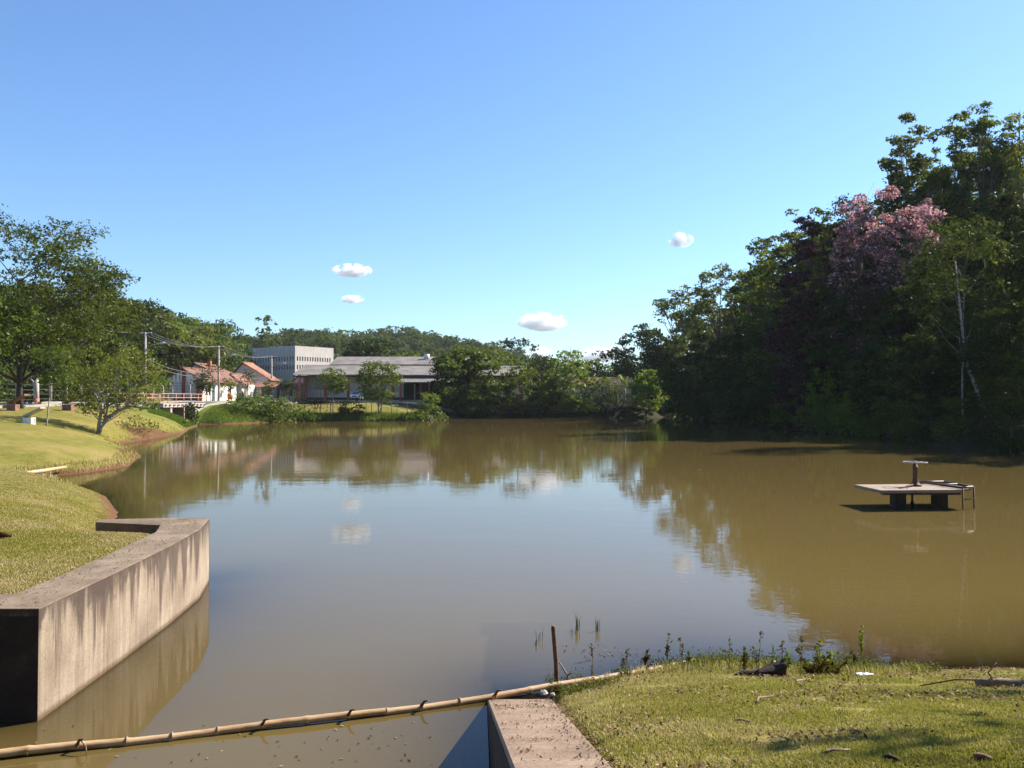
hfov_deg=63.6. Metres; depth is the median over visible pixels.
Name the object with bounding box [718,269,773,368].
forest tree
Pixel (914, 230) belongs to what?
forest tree
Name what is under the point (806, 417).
waterside bush
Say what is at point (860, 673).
plastic wrapper
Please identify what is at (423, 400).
forecourt
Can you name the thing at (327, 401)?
shrub
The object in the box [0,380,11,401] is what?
hedge shrub
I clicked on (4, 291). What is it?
backdrop tree
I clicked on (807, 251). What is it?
forest tree
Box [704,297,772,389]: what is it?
forest tree
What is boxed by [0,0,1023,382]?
sky
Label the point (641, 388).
vine shrub
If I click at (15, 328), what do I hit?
broad tree
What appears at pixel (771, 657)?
weed
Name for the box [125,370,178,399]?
hedge shrub
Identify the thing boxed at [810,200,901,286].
forest tree
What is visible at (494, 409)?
shore bush
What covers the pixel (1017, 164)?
forest tree
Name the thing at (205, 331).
hillside tree
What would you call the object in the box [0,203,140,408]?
broad tree
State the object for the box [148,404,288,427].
bank grass
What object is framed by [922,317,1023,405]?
forest tree
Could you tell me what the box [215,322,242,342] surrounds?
hillside tree
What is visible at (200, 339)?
hillside tree
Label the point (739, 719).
fallen twig
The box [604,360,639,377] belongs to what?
forest tree
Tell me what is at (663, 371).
forest tree
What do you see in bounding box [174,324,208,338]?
hillside tree
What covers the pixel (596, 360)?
back tree
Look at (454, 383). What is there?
tree
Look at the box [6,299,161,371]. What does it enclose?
backdrop tree
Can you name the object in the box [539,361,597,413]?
tree
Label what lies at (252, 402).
shore bush
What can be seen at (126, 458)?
waterline grass
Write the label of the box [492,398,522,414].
shore bush
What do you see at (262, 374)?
tiled house
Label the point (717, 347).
forest tree
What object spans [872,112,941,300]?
forest tree
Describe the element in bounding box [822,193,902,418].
forest tree
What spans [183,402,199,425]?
shore bush
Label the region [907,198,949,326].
forest tree
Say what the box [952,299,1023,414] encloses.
forest tree
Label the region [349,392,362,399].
parked car
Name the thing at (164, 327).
backdrop tree
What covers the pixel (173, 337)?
hillside tree
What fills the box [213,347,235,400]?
utility pole
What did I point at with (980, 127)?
forest tree
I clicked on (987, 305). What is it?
forest tree
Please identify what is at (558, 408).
shore bush
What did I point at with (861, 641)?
weed
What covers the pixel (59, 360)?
sapling
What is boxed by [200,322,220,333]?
hillside tree
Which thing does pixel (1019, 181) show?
forest tree
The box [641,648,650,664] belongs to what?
weed
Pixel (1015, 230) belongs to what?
forest tree
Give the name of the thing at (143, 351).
hillside tree
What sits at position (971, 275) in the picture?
forest tree
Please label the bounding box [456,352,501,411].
tree
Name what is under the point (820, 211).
forest tree
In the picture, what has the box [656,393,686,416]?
waterside bush
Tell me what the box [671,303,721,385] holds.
forest tree
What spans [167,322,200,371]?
hillside tree
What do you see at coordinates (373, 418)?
shore bush
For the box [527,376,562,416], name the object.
tree
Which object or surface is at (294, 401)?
shrub
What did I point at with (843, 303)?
forest tree
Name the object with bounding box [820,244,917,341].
forest tree
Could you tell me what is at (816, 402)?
forest tree
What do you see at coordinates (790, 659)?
weed
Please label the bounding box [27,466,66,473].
bamboo log
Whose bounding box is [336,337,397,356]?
round tree
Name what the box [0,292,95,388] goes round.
backdrop tree
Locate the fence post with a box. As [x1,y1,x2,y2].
[50,386,63,400]
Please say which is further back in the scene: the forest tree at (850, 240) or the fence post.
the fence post
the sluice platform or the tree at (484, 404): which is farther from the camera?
the tree at (484, 404)
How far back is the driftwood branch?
6.72 m
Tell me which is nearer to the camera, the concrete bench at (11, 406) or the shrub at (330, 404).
the concrete bench at (11, 406)
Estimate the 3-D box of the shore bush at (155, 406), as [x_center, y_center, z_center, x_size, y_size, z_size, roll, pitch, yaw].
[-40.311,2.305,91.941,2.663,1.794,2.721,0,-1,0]
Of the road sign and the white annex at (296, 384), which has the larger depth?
the white annex at (296, 384)
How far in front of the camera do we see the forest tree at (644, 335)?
174.66 m
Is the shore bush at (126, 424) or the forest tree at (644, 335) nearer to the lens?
the shore bush at (126, 424)
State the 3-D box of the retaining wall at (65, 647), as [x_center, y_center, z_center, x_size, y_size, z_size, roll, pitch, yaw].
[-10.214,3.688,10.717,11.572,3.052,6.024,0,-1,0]
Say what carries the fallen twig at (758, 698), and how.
on the ground at (62, 438)
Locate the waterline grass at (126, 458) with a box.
[9,424,183,484]
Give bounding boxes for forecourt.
[352,400,595,402]
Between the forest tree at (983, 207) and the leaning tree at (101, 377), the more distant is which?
the forest tree at (983, 207)
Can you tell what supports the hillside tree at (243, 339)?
on the ground at (62, 438)
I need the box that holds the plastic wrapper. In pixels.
[857,672,873,675]
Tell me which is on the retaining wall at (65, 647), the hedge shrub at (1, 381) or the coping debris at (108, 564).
the coping debris at (108, 564)
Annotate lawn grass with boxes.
[0,450,150,593]
[557,664,1023,767]
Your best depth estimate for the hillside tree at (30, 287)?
200.10 m
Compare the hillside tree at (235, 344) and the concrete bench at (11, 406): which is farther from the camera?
the hillside tree at (235, 344)
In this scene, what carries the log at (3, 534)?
on the ground at (62, 438)
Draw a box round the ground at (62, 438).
[0,354,1023,767]
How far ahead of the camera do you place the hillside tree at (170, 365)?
175.28 m
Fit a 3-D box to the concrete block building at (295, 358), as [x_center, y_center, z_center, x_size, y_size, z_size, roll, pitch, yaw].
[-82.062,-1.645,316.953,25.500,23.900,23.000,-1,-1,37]
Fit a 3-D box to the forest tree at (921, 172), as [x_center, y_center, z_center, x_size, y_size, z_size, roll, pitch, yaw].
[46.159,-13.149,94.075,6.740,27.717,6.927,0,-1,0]
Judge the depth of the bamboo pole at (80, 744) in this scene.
7.55 m
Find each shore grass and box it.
[289,410,423,420]
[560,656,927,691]
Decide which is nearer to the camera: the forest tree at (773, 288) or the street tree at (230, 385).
the forest tree at (773, 288)
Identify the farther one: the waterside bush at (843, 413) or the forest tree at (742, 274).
the forest tree at (742, 274)
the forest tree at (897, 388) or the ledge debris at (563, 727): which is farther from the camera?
the forest tree at (897, 388)
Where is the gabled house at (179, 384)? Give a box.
[164,367,239,400]
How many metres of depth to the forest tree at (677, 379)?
168.79 m
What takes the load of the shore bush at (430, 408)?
on the ground at (62, 438)
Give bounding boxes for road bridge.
[107,393,205,417]
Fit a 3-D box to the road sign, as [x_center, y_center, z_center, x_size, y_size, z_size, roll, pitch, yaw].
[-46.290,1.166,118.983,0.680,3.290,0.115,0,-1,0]
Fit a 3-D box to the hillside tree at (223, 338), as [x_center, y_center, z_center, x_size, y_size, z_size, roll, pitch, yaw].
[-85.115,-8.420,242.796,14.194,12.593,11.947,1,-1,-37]
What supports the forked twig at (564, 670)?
in the lake water
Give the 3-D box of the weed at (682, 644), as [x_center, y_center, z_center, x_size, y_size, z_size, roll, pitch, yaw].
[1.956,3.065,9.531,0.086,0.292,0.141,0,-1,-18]
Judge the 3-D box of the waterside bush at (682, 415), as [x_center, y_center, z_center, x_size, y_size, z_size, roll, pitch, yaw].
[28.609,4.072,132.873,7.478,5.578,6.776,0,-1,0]
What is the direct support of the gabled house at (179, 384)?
on the ground at (62, 438)
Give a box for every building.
[252,346,332,381]
[292,354,523,402]
[553,377,632,401]
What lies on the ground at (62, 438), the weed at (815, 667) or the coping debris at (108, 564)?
the weed at (815, 667)
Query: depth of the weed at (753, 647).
8.54 m
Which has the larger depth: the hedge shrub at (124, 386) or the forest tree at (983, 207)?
the hedge shrub at (124, 386)
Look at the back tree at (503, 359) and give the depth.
170.18 m
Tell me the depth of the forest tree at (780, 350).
82.58 m
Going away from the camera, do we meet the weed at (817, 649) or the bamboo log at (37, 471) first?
the weed at (817, 649)
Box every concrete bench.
[6,394,29,410]
[22,407,45,423]
[62,393,84,410]
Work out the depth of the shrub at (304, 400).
123.86 m
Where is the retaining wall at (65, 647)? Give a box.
[0,518,209,731]
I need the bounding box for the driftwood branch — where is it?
[919,662,1023,687]
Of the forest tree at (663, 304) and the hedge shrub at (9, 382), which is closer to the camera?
the hedge shrub at (9, 382)
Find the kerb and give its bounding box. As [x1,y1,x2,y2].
[0,402,297,411]
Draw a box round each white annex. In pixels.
[250,382,281,399]
[276,382,302,399]
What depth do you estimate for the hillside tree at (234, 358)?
193.92 m
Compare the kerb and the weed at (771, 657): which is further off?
the kerb
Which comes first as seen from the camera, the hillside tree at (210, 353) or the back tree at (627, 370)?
the back tree at (627, 370)
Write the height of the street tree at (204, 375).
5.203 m
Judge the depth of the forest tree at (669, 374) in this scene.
129.53 m
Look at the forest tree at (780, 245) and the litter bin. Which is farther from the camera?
the litter bin
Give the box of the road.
[0,401,452,411]
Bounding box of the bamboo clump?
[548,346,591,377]
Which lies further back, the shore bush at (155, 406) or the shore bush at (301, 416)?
the shore bush at (301, 416)
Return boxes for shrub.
[0,363,53,401]
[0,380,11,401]
[8,370,78,401]
[53,382,112,400]
[98,368,147,402]
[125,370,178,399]
[287,398,302,407]
[296,398,314,408]
[302,397,322,408]
[316,399,332,411]
[323,399,337,412]
[626,369,668,413]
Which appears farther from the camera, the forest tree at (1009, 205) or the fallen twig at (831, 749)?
the forest tree at (1009, 205)
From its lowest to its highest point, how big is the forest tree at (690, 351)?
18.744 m
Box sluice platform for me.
[854,461,974,509]
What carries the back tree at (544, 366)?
on the ground at (62, 438)
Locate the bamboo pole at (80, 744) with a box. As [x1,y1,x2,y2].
[0,658,693,757]
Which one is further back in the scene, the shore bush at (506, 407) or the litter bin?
the shore bush at (506, 407)
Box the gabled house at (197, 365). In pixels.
[190,361,251,382]
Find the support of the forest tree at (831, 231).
on the ground at (62, 438)
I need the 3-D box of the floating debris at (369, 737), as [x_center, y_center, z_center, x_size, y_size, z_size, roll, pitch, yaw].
[-0.849,3.146,7.590,7.745,0.042,3.214,1,-1,-27]
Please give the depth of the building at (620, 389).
152.01 m
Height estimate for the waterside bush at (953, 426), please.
3.211 m
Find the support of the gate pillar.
on the ground at (62, 438)
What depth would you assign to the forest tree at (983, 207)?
80.66 m
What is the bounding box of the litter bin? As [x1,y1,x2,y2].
[227,393,232,399]
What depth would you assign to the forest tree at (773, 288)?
116.88 m
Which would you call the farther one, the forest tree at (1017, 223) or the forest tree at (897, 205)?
the forest tree at (897, 205)
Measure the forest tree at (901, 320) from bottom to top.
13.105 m
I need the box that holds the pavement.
[0,400,446,408]
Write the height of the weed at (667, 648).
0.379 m
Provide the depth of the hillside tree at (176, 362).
175.61 m
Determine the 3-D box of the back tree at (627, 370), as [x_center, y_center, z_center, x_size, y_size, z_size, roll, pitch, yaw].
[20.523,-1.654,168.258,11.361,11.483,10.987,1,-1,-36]
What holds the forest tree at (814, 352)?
on the ground at (62, 438)
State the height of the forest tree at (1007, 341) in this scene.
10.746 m
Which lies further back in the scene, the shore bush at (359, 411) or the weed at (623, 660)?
the shore bush at (359, 411)
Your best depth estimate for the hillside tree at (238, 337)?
285.22 m
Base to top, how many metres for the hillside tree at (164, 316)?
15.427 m
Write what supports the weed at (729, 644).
on the ground at (62, 438)
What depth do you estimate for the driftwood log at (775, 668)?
7.89 m
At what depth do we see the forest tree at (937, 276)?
56.77 m
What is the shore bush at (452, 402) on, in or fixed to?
on the ground at (62, 438)
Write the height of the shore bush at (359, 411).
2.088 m
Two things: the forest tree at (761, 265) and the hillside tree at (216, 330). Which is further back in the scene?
the hillside tree at (216, 330)
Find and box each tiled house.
[229,373,250,395]
[232,361,280,381]
[291,375,307,381]
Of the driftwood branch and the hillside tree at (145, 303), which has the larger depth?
the hillside tree at (145, 303)
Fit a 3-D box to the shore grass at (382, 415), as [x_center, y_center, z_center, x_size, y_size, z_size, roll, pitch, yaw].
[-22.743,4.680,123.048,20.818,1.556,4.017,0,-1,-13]
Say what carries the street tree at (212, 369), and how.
on the ground at (62, 438)
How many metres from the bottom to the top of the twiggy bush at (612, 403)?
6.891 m
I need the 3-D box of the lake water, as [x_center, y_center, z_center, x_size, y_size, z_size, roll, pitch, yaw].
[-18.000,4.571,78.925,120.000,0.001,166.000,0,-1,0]
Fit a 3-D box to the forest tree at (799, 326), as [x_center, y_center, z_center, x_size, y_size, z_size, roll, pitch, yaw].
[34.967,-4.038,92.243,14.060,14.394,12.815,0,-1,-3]
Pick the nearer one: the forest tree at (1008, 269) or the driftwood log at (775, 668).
the driftwood log at (775, 668)
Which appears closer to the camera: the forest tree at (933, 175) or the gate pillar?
the gate pillar
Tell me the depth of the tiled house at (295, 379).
162.05 m
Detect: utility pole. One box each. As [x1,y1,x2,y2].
[139,332,164,398]
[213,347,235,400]
[267,356,285,381]
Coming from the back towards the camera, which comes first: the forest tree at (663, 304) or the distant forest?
the distant forest
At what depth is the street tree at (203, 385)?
122.92 m
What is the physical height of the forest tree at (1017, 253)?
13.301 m
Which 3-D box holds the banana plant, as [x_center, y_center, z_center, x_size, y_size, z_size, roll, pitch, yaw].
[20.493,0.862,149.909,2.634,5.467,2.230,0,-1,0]
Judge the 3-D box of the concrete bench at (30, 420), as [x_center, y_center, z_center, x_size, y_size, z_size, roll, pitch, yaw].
[-29.192,2.006,50.470,1.122,1.204,0.595,0,-1,0]
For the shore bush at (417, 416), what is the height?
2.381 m
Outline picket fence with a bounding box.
[253,387,332,399]
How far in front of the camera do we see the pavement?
122.86 m
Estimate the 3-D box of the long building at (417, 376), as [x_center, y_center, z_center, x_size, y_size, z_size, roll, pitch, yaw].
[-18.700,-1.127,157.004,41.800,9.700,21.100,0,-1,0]
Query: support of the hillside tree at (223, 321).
on the ground at (62, 438)
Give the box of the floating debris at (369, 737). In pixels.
[6,645,700,765]
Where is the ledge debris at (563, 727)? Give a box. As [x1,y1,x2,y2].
[492,698,628,767]
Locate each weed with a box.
[589,643,593,661]
[620,648,629,668]
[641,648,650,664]
[664,633,672,663]
[677,637,684,657]
[685,650,692,664]
[722,638,732,670]
[741,646,749,669]
[750,631,763,668]
[770,644,775,662]
[779,640,790,662]
[785,651,792,667]
[794,647,830,674]
[796,631,803,666]
[812,639,841,673]
[819,654,848,673]
[850,651,860,666]
[857,625,864,663]
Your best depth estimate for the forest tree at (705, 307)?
140.86 m
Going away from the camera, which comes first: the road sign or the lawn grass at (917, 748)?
the lawn grass at (917, 748)
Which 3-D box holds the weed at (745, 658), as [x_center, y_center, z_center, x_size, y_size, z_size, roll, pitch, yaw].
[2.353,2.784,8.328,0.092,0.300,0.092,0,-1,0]
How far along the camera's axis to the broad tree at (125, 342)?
80.05 m
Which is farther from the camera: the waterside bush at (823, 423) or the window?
the window
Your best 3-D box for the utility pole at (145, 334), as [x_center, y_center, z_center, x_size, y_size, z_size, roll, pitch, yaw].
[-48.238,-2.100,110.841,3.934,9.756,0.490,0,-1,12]
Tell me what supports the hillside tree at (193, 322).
on the ground at (62, 438)
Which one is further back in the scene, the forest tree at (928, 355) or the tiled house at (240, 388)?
the tiled house at (240, 388)
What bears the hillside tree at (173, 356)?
on the ground at (62, 438)
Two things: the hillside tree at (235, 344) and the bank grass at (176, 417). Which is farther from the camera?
the hillside tree at (235, 344)
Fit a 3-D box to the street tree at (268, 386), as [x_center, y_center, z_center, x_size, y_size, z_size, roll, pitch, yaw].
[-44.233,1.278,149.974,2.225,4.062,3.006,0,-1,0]
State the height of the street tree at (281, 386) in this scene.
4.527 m
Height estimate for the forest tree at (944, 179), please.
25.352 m
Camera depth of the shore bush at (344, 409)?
122.99 m
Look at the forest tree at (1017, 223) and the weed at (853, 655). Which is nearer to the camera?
the weed at (853, 655)
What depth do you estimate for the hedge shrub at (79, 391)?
100.20 m
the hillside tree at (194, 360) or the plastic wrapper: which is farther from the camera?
the hillside tree at (194, 360)
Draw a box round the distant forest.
[232,315,680,397]
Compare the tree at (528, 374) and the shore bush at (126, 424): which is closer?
the shore bush at (126, 424)
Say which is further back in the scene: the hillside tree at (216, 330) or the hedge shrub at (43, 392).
the hillside tree at (216, 330)
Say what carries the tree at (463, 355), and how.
on the ground at (62, 438)
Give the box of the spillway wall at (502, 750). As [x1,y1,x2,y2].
[482,671,611,767]
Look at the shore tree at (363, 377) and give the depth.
123.47 m
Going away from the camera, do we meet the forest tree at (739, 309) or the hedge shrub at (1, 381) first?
the hedge shrub at (1, 381)
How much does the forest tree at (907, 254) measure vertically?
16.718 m
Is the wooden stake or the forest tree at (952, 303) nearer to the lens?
the wooden stake
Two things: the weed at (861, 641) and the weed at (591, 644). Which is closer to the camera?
the weed at (861, 641)
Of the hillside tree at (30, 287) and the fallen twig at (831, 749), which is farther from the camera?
the hillside tree at (30, 287)
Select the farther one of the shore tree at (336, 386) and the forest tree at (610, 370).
the forest tree at (610, 370)
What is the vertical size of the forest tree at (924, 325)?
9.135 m
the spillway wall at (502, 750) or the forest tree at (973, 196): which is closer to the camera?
the spillway wall at (502, 750)
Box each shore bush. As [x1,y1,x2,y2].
[114,414,163,433]
[142,399,161,409]
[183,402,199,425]
[225,392,279,413]
[256,395,304,422]
[282,407,323,421]
[336,401,354,415]
[350,404,365,415]
[354,415,382,419]
[402,409,429,420]
[415,391,448,419]
[437,393,460,410]
[466,398,499,413]
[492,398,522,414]
[536,390,574,413]
[564,391,598,413]
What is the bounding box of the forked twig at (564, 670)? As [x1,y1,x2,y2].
[558,661,572,679]
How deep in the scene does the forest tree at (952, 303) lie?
68.78 m
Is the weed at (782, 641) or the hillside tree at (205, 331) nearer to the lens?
the weed at (782, 641)
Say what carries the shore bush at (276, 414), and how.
on the ground at (62, 438)
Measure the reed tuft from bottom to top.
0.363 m
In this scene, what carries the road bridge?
on the ground at (62, 438)
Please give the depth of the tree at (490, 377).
139.88 m
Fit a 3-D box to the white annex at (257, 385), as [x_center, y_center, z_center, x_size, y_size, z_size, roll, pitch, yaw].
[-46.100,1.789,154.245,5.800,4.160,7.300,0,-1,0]
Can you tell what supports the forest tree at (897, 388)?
on the ground at (62, 438)
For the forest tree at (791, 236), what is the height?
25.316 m
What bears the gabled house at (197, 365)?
on the ground at (62, 438)
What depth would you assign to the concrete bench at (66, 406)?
65.63 m
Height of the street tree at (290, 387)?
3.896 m
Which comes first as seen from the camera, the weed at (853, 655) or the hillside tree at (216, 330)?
the weed at (853, 655)
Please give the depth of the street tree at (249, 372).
145.91 m
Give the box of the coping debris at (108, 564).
[0,520,197,605]
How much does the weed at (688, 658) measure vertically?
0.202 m
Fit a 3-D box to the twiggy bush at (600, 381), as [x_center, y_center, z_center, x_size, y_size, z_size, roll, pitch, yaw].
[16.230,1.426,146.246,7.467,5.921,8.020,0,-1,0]
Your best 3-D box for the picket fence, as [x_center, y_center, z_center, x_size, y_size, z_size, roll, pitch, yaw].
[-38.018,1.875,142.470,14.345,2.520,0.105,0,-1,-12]
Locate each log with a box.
[0,532,11,537]
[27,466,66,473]
[733,658,786,676]
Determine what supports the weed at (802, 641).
on the ground at (62, 438)
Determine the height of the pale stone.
0.069 m
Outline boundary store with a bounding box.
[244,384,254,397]
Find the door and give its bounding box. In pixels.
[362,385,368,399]
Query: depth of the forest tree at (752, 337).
95.66 m
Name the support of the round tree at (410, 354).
on the ground at (62, 438)
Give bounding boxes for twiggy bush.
[581,376,625,406]
[585,376,652,415]
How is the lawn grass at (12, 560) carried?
on the ground at (62, 438)
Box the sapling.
[14,344,82,425]
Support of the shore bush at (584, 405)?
on the ground at (62, 438)
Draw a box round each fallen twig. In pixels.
[734,718,751,721]
[756,694,773,702]
[823,748,850,753]
[882,754,900,761]
[972,752,991,760]
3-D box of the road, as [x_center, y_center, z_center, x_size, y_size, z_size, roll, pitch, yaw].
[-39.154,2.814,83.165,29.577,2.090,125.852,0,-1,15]
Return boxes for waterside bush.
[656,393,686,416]
[669,394,699,418]
[786,393,826,430]
[810,395,849,433]
[824,389,874,434]
[927,396,979,441]
[955,388,1004,443]
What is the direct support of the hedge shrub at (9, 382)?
on the ground at (62, 438)
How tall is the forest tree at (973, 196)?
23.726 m
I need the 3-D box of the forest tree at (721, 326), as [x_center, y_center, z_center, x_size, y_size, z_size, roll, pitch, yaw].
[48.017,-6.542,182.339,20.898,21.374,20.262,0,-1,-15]
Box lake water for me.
[0,417,1023,767]
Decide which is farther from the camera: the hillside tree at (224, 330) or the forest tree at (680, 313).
the hillside tree at (224, 330)
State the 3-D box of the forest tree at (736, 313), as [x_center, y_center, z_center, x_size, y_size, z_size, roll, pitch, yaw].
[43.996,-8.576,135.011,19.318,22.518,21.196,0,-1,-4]
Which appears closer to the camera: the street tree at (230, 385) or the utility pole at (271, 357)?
the street tree at (230, 385)
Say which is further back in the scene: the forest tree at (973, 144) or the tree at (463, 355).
the tree at (463, 355)
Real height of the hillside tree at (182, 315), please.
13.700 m
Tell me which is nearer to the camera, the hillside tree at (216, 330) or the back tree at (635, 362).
the back tree at (635, 362)
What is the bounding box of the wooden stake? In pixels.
[551,625,558,692]
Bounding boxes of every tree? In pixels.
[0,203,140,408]
[0,275,51,377]
[0,279,63,368]
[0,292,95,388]
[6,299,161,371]
[11,280,44,294]
[24,279,151,405]
[51,345,168,434]
[82,297,181,375]
[103,310,161,368]
[116,299,167,315]
[118,309,180,324]
[124,315,193,383]
[134,329,184,379]
[138,351,167,370]
[152,332,191,377]
[153,329,191,380]
[164,308,186,320]
[164,330,213,367]
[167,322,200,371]
[172,320,217,340]
[173,316,202,329]
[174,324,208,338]
[180,354,205,366]
[188,335,231,363]
[190,370,212,400]
[195,363,231,400]
[196,350,241,371]
[197,382,215,400]
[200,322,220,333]
[208,319,243,342]
[208,325,235,345]
[214,334,244,357]
[214,338,245,370]
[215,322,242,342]
[220,378,236,392]
[223,341,252,362]
[227,333,246,342]
[229,334,250,350]
[237,368,257,395]
[262,380,273,399]
[274,378,288,396]
[283,381,295,398]
[313,367,351,411]
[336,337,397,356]
[350,360,404,413]
[393,351,420,356]
[427,356,474,405]
[428,345,502,415]
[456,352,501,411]
[468,345,534,390]
[470,375,496,415]
[497,365,548,414]
[499,337,538,364]
[516,353,563,397]
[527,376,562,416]
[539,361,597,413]
[558,358,615,376]
[586,349,639,394]
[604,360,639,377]
[606,323,677,400]
[611,354,658,393]
[644,338,699,398]
[650,284,702,370]
[654,333,734,419]
[656,368,699,399]
[668,323,713,393]
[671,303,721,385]
[683,262,753,388]
[692,323,775,404]
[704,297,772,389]
[705,308,752,362]
[718,262,794,337]
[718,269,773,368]
[721,243,794,362]
[727,321,811,412]
[729,232,792,403]
[761,208,830,399]
[761,275,829,428]
[762,238,821,344]
[762,288,878,403]
[769,219,895,292]
[771,215,845,418]
[787,248,909,367]
[793,206,836,336]
[796,319,867,408]
[805,359,849,421]
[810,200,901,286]
[810,274,911,410]
[815,182,882,415]
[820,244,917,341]
[822,185,958,404]
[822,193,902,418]
[863,266,965,414]
[865,237,976,358]
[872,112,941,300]
[873,149,917,300]
[881,326,975,424]
[888,213,1019,422]
[889,150,934,242]
[891,309,970,398]
[896,183,997,388]
[899,156,988,272]
[904,274,1023,396]
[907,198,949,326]
[909,110,983,235]
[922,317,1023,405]
[932,100,1023,271]
[933,230,1006,378]
[939,191,1023,384]
[942,136,1019,220]
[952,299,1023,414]
[954,276,1023,392]
[961,231,1023,393]
[962,227,1023,357]
[971,185,996,223]
[972,112,1023,241]
[978,261,1023,354]
[981,188,1023,276]
[983,230,1023,356]
[992,141,1022,234]
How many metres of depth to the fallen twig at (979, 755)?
3.32 m
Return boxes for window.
[315,382,327,388]
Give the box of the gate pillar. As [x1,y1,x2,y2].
[33,377,38,401]
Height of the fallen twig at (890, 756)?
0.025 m
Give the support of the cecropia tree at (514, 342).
on the ground at (62, 438)
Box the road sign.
[188,381,192,400]
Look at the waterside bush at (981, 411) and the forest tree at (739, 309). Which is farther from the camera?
the forest tree at (739, 309)
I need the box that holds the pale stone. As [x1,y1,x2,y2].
[539,690,547,695]
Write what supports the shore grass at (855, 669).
on the ground at (62, 438)
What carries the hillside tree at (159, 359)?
on the ground at (62, 438)
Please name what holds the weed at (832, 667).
on the ground at (62, 438)
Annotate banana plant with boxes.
[618,374,631,400]
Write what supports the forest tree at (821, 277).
on the ground at (62, 438)
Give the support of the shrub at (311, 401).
on the ground at (62, 438)

